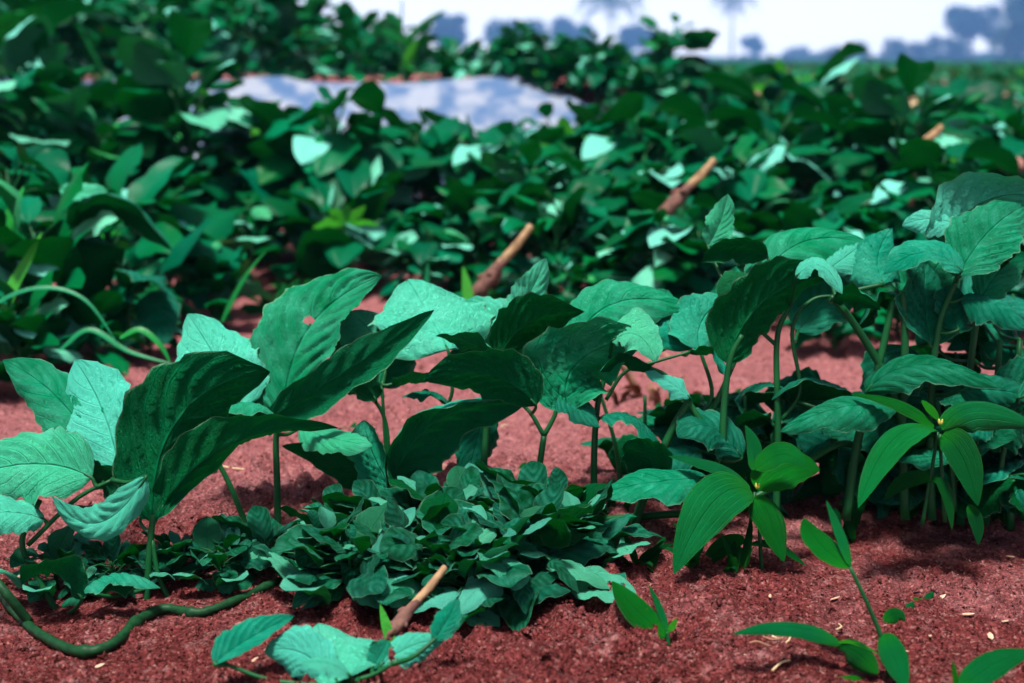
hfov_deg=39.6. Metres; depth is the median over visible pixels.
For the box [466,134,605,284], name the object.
crop plant
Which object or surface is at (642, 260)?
crop plant
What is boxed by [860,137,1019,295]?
crop plant
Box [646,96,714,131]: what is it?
crop plant
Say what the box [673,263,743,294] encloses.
crop plant
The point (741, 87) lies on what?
crop plant
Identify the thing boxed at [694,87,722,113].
crop plant
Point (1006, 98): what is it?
crop plant
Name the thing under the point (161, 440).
leafy plant
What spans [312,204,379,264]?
broad leaf plant
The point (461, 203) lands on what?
crop plant
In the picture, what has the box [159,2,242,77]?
crop plant
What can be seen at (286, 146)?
crop plant
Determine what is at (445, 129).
crop plant
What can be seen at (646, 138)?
crop plant
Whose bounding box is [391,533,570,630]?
ground plant
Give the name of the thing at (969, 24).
tree
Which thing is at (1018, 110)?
crop plant
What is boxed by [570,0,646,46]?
palm tree
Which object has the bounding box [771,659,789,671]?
straw
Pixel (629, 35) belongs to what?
tree
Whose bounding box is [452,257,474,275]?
grass tuft
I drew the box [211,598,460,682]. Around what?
leafy plant
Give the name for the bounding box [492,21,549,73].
crop plant
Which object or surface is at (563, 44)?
crop plant
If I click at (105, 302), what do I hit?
crop plant
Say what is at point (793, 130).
crop plant
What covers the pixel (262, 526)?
ground plant
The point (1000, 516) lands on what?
grass tuft
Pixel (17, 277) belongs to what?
tall grass
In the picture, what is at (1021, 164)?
rock
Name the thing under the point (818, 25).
sky
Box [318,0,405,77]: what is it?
crop plant
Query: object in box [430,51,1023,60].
woods
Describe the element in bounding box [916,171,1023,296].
crop plant
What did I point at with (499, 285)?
grass tuft
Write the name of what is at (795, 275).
leafy plant
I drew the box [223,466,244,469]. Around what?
straw
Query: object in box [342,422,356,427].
sprout
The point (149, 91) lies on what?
crop plant
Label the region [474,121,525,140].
crop plant
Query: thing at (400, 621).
cut stake
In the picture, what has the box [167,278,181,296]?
grass tuft
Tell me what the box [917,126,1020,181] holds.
crop plant
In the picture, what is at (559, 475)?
ground plant
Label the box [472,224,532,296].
cut stake
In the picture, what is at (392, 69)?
crop plant
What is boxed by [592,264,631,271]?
crop plant
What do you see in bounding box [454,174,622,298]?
crop plant
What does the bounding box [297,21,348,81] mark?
crop plant
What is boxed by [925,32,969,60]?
tree
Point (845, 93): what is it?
crop plant
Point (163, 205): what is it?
crop plant
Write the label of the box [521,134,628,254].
crop plant
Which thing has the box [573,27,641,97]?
crop plant
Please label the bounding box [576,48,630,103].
crop plant
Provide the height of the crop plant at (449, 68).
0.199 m
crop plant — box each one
[0,0,85,62]
[0,0,90,69]
[0,0,96,165]
[0,60,129,243]
[0,97,192,240]
[0,110,38,237]
[0,143,274,290]
[0,144,146,317]
[0,162,164,324]
[0,269,92,382]
[19,57,194,174]
[43,283,145,375]
[48,0,123,78]
[59,11,130,80]
[84,0,171,76]
[84,9,290,213]
[90,0,116,76]
[94,0,195,77]
[103,102,254,246]
[103,172,216,293]
[118,282,183,354]
[159,0,260,76]
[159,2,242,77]
[172,8,198,69]
[176,241,275,323]
[178,96,281,233]
[189,0,281,79]
[196,105,342,232]
[199,123,320,262]
[208,0,324,78]
[225,192,300,281]
[238,79,442,263]
[248,0,345,62]
[250,0,295,75]
[260,166,418,279]
[268,24,338,82]
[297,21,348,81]
[300,17,398,79]
[315,32,386,82]
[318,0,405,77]
[346,106,496,258]
[369,37,439,82]
[377,22,425,67]
[377,216,483,297]
[384,119,444,197]
[385,25,438,79]
[398,108,536,249]
[402,172,530,277]
[431,37,489,79]
[432,37,487,79]
[442,120,564,256]
[453,42,501,78]
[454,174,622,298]
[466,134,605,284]
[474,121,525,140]
[488,19,546,74]
[488,36,537,77]
[488,43,534,72]
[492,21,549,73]
[516,43,559,91]
[516,249,607,303]
[518,102,599,243]
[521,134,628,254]
[531,39,585,90]
[536,144,649,286]
[537,46,587,99]
[543,32,580,86]
[556,38,596,91]
[558,90,707,212]
[571,120,647,178]
[571,245,670,287]
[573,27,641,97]
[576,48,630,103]
[588,46,635,66]
[588,208,742,293]
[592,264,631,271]
[593,62,634,101]
[600,64,662,112]
[605,110,704,169]
[608,93,658,134]
[612,42,632,63]
[613,143,719,214]
[615,189,751,288]
[617,57,637,85]
[623,63,679,111]
[632,206,745,298]
[633,117,775,241]
[635,50,698,98]
[638,13,728,103]
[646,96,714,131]
[652,195,754,260]
[664,64,733,121]
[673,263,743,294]
[678,129,794,236]
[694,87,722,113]
[701,70,838,208]
[705,101,873,213]
[738,41,867,163]
[751,192,874,240]
[754,180,863,241]
[774,109,923,199]
[778,313,836,327]
[784,289,890,351]
[807,76,902,179]
[825,52,979,206]
[834,180,931,218]
[838,185,915,315]
[839,282,946,342]
[842,91,854,99]
[843,87,850,94]
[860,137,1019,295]
[878,66,1002,177]
[905,84,923,108]
[907,170,987,207]
[914,82,945,109]
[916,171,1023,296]
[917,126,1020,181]
[943,101,1023,176]
[953,99,1023,140]
[991,74,1009,102]
[1001,95,1023,107]
[1007,86,1023,107]
[1008,79,1023,100]
[1011,244,1023,299]
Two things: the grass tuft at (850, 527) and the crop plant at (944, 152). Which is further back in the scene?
the crop plant at (944, 152)
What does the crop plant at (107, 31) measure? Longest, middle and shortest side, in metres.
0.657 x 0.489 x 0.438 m
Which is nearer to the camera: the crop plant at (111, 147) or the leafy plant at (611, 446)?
the leafy plant at (611, 446)
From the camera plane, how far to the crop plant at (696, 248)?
2.45 m
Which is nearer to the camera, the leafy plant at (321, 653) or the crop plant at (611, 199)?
the leafy plant at (321, 653)
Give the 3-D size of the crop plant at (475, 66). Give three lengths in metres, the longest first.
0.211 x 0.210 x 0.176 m
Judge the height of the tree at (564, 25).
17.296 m
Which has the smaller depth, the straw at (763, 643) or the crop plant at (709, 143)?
the straw at (763, 643)
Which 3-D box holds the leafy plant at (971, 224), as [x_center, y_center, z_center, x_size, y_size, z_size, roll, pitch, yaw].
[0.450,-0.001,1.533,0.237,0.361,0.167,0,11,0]
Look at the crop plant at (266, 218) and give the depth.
3.15 m
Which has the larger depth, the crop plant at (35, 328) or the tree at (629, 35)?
the tree at (629, 35)
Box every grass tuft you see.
[134,289,144,294]
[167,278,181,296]
[245,277,287,305]
[271,270,307,297]
[383,245,405,264]
[446,274,469,292]
[446,286,461,296]
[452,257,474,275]
[472,282,510,297]
[600,501,630,514]
[607,530,672,571]
[664,523,704,568]
[720,521,756,572]
[833,500,866,541]
[883,486,924,517]
[991,507,1014,525]
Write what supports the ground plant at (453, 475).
on the ground at (850, 350)
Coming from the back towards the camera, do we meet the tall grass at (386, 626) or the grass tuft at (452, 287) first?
the grass tuft at (452, 287)
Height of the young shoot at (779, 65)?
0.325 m
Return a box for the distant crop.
[14,54,1023,95]
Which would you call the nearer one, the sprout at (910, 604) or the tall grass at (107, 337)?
the sprout at (910, 604)
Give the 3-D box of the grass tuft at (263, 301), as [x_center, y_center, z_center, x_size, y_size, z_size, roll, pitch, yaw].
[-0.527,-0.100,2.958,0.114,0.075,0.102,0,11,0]
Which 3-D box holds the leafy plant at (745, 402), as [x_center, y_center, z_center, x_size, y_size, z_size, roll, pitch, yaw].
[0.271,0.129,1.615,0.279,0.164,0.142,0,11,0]
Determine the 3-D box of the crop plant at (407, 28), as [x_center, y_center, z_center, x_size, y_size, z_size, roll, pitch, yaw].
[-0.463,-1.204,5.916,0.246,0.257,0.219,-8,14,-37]
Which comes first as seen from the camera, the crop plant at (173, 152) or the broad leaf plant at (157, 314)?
the broad leaf plant at (157, 314)
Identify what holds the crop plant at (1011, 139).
on the ground at (850, 350)
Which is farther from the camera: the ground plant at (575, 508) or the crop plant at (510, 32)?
the crop plant at (510, 32)
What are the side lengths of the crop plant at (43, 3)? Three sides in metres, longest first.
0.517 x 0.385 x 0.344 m
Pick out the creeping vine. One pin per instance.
(14, 607)
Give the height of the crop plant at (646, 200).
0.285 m
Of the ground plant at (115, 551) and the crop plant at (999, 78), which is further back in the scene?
the crop plant at (999, 78)
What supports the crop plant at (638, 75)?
on the ground at (850, 350)
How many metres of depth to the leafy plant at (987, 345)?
1.61 m
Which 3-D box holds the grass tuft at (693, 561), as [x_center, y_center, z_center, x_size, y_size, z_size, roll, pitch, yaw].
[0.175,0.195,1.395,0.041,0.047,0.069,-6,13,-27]
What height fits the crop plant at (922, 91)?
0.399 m
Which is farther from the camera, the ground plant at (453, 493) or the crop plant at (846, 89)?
the crop plant at (846, 89)
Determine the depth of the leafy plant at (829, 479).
1.59 m
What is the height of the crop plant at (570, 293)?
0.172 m
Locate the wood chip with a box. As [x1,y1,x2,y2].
[987,632,993,639]
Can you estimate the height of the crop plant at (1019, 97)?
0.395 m
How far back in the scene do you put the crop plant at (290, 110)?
3.73 m
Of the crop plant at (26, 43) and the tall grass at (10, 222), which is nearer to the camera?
the tall grass at (10, 222)
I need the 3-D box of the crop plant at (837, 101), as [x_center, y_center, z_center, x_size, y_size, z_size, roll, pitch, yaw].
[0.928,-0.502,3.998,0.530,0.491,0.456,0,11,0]
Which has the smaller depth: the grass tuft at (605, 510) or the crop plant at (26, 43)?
the grass tuft at (605, 510)
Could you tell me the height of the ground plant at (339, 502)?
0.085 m
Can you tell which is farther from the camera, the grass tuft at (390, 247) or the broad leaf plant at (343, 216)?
the grass tuft at (390, 247)
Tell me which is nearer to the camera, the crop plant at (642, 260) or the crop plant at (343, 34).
the crop plant at (642, 260)
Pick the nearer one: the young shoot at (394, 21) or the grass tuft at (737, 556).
the grass tuft at (737, 556)
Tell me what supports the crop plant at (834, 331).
on the ground at (850, 350)
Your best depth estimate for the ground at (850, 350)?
1.35 m
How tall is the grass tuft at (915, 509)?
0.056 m
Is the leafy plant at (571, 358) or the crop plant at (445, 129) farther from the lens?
the crop plant at (445, 129)
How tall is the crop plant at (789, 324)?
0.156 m
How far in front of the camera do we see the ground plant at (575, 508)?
1.33 m
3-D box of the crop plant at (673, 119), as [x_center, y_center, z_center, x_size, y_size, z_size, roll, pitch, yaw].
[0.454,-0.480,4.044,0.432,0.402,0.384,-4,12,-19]
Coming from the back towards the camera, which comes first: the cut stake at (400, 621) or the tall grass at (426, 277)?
the tall grass at (426, 277)
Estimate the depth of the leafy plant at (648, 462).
1.46 m
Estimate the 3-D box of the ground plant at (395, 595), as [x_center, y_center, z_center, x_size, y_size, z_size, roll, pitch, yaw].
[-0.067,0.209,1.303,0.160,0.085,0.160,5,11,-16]
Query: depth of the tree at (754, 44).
585.65 m
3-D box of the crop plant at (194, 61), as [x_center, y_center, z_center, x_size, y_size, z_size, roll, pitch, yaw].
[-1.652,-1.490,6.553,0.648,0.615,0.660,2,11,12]
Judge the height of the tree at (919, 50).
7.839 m
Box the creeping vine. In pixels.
[0,577,282,658]
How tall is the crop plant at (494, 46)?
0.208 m
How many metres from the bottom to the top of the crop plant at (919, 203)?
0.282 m
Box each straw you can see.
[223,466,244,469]
[749,640,769,646]
[763,636,782,640]
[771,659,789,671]
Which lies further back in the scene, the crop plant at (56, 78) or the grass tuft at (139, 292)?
the crop plant at (56, 78)
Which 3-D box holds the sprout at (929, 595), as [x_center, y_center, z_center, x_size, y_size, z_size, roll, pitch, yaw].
[0.386,0.243,1.334,0.020,0.015,0.007,0,11,0]
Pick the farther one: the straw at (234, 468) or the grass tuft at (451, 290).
the grass tuft at (451, 290)
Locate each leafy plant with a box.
[0,351,337,613]
[175,268,433,524]
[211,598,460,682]
[282,279,521,489]
[424,258,583,462]
[523,279,725,514]
[580,393,748,507]
[596,334,861,524]
[636,391,867,517]
[700,194,896,508]
[764,366,958,518]
[828,171,1023,520]
[893,354,1023,517]
[909,253,1023,530]
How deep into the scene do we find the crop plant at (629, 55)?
8.53 m
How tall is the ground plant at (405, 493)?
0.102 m
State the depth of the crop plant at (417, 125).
3.98 m
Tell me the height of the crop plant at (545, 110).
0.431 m
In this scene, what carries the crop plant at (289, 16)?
on the ground at (850, 350)
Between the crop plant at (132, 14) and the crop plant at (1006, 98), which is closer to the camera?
the crop plant at (132, 14)
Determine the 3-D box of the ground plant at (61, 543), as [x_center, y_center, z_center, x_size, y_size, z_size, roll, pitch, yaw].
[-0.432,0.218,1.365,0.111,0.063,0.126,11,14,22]
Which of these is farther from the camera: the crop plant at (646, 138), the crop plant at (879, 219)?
the crop plant at (646, 138)
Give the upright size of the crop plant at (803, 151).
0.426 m
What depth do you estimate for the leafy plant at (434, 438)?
1.53 m
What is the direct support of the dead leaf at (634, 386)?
on the ground at (850, 350)
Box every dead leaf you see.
[606,389,632,406]
[621,365,642,397]
[647,375,683,404]
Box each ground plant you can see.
[0,525,117,602]
[57,535,174,607]
[128,531,216,591]
[164,514,272,594]
[209,506,319,589]
[252,496,384,581]
[257,502,430,608]
[287,484,385,555]
[306,486,518,608]
[322,480,418,526]
[330,493,530,598]
[343,508,499,626]
[369,466,484,523]
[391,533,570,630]
[416,499,610,631]
[446,463,535,560]
[458,473,650,613]
[475,460,624,543]
[486,480,662,586]
[532,467,626,531]
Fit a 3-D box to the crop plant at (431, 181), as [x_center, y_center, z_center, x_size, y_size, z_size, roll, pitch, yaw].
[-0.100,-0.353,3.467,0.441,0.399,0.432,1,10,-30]
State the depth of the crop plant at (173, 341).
2.45 m
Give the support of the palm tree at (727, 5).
on the ground at (850, 350)
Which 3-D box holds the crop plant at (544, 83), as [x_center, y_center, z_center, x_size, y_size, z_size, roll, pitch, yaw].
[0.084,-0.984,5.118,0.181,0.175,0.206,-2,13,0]
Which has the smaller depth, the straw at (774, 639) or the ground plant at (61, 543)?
the straw at (774, 639)
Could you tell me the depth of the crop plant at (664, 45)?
5.36 m
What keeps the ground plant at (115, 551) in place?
on the ground at (850, 350)
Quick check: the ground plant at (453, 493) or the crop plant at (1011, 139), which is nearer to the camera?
the ground plant at (453, 493)
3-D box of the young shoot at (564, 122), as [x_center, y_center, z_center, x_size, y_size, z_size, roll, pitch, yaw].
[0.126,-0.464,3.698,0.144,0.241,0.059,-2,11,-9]
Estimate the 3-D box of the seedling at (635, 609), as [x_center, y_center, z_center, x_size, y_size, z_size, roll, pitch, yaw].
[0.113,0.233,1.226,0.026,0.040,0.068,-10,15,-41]
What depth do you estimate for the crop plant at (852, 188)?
3.00 m
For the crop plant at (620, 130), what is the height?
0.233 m
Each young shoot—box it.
[189,84,209,114]
[378,0,445,82]
[540,116,586,146]
[753,58,805,92]
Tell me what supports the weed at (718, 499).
on the ground at (850, 350)
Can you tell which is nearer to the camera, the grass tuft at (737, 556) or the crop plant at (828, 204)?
the grass tuft at (737, 556)
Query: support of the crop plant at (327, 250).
on the ground at (850, 350)
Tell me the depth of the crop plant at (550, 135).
3.28 m
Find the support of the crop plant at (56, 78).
on the ground at (850, 350)
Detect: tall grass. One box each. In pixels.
[0,186,23,251]
[0,232,41,322]
[0,285,121,349]
[59,327,168,362]
[120,327,170,362]
[221,249,267,321]
[380,604,395,641]
[424,263,428,282]
[462,266,473,299]
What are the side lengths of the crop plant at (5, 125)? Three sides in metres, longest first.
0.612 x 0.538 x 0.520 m
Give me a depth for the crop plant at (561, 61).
5.05 m
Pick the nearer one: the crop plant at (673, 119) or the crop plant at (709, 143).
the crop plant at (709, 143)
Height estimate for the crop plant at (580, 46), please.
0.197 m
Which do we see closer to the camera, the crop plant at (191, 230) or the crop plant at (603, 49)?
the crop plant at (191, 230)
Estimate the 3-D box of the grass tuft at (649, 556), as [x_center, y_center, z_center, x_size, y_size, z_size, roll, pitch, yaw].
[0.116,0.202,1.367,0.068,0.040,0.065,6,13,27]
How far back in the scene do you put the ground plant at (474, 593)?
1.28 m
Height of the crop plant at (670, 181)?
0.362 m
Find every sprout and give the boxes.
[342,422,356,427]
[904,602,913,609]
[913,592,933,600]
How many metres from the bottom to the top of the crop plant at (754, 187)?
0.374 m
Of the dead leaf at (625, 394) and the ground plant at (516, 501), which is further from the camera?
the dead leaf at (625, 394)
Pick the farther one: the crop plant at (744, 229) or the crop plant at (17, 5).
the crop plant at (17, 5)
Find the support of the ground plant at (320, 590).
on the ground at (850, 350)
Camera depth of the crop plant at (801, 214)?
2.67 m
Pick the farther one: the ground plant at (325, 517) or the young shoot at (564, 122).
the young shoot at (564, 122)
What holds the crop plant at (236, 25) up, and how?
on the ground at (850, 350)
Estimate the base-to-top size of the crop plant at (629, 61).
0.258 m
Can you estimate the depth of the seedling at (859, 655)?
1.15 m
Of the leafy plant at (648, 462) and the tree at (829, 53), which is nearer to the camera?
the leafy plant at (648, 462)
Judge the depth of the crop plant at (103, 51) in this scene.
5.20 m
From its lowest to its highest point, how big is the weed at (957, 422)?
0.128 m
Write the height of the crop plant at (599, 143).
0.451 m
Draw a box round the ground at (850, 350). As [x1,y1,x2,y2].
[0,62,1023,682]
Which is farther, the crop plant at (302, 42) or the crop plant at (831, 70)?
the crop plant at (302, 42)
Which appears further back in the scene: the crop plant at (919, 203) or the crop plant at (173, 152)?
the crop plant at (173, 152)
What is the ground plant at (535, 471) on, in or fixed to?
on the ground at (850, 350)
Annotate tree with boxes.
[428,12,468,48]
[481,17,549,43]
[548,14,599,44]
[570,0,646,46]
[616,23,656,52]
[707,0,759,56]
[739,33,765,53]
[782,45,809,60]
[820,40,870,60]
[878,37,934,60]
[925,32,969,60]
[942,3,1002,60]
[986,0,1023,60]
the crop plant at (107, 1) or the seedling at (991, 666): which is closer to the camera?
the seedling at (991, 666)
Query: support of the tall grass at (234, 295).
on the ground at (850, 350)
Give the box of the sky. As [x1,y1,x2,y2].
[82,0,1022,60]
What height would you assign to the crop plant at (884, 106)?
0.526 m
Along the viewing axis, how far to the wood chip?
1.24 m
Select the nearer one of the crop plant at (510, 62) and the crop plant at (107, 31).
the crop plant at (510, 62)
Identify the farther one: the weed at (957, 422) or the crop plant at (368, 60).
the crop plant at (368, 60)
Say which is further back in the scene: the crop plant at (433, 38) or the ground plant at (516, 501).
the crop plant at (433, 38)
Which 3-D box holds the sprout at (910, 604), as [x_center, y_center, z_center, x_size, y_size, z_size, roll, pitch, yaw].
[0.356,0.244,1.294,0.020,0.015,0.007,0,11,0]
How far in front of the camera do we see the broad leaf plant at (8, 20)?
5.17 m
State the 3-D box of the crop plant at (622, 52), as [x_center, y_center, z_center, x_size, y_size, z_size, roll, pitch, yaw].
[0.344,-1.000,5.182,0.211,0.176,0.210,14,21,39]
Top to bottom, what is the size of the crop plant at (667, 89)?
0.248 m
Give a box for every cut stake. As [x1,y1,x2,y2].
[381,565,447,639]
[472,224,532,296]
[657,157,715,263]
[909,124,943,205]
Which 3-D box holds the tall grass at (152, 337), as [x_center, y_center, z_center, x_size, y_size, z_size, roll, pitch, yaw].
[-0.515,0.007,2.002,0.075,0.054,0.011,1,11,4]
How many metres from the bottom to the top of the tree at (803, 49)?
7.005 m
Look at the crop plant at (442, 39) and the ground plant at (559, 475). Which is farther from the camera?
the crop plant at (442, 39)
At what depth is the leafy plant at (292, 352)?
1.53 m
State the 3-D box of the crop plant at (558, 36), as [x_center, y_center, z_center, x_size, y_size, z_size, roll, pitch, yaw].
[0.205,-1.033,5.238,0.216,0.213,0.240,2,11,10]
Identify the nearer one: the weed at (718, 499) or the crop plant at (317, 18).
the weed at (718, 499)
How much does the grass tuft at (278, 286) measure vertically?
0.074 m
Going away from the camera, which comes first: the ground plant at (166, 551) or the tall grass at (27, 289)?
the ground plant at (166, 551)
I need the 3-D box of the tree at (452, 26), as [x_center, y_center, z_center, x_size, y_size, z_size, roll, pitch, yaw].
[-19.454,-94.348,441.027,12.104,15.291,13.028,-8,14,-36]
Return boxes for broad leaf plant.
[0,7,104,77]
[59,183,180,344]
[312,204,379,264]
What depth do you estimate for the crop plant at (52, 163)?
2.54 m
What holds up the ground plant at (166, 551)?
on the ground at (850, 350)
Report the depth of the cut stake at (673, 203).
2.60 m
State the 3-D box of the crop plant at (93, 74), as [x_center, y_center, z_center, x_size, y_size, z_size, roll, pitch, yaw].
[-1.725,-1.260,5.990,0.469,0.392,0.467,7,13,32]
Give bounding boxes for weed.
[669,425,819,573]
[851,394,1023,544]
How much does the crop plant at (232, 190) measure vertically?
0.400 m
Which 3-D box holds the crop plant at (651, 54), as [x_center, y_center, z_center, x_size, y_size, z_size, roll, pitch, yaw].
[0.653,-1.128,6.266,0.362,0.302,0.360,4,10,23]
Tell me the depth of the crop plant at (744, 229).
2.79 m
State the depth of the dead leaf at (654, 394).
2.11 m
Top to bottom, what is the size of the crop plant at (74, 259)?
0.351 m
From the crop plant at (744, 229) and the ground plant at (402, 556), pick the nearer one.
the ground plant at (402, 556)
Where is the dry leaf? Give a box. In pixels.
[908,97,917,105]
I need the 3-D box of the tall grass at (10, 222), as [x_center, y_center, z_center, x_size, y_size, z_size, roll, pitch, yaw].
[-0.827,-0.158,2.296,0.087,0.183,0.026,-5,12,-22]
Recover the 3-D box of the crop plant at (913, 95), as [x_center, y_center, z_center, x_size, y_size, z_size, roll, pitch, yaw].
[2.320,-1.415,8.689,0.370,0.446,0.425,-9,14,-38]
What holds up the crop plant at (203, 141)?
on the ground at (850, 350)
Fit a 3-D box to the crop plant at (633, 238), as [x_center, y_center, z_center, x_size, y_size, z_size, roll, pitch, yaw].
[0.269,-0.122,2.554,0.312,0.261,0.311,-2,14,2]
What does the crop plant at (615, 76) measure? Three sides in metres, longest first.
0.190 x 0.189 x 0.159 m
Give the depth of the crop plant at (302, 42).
5.28 m
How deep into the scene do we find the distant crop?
21.02 m
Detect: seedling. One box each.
[612,581,676,645]
[733,501,909,682]
[952,648,1023,682]
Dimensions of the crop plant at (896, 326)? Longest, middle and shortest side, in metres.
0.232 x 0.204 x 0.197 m
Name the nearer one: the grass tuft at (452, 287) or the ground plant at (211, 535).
the ground plant at (211, 535)
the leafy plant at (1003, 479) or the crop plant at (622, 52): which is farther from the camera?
the crop plant at (622, 52)
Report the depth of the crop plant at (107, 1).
6.35 m
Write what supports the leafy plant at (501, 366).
on the ground at (850, 350)
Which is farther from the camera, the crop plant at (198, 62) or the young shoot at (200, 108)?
the crop plant at (198, 62)
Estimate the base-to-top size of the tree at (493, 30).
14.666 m
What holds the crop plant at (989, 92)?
on the ground at (850, 350)
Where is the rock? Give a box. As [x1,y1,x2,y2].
[1002,157,1023,172]
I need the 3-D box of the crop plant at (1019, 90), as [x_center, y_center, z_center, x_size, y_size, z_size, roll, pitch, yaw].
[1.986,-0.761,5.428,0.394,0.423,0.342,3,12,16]
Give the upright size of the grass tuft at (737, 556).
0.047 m
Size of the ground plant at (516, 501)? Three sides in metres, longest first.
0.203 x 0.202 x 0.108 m
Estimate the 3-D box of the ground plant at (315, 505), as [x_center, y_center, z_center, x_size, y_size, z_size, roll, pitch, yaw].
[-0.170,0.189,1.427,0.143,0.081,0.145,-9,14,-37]
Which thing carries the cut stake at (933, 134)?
on the ground at (850, 350)
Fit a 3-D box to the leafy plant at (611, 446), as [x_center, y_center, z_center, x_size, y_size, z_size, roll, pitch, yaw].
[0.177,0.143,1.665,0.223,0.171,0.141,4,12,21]
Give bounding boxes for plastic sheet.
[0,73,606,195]
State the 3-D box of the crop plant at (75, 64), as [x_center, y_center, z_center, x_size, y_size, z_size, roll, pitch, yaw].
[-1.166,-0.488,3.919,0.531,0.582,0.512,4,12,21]
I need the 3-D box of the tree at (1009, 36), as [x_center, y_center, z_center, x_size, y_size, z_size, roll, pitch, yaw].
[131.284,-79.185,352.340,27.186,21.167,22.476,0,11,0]
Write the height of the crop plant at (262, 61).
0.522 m
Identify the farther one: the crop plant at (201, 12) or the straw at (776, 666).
the crop plant at (201, 12)
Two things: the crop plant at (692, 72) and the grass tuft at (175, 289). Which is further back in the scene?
the crop plant at (692, 72)
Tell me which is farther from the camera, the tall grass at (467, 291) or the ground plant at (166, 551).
the tall grass at (467, 291)
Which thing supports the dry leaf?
on the crop plant
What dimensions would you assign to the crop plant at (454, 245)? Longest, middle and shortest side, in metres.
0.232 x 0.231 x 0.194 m
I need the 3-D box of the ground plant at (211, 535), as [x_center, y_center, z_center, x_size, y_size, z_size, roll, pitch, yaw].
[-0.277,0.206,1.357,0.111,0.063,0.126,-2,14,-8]
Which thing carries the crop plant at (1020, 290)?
on the ground at (850, 350)
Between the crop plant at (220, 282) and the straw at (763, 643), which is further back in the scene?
the crop plant at (220, 282)

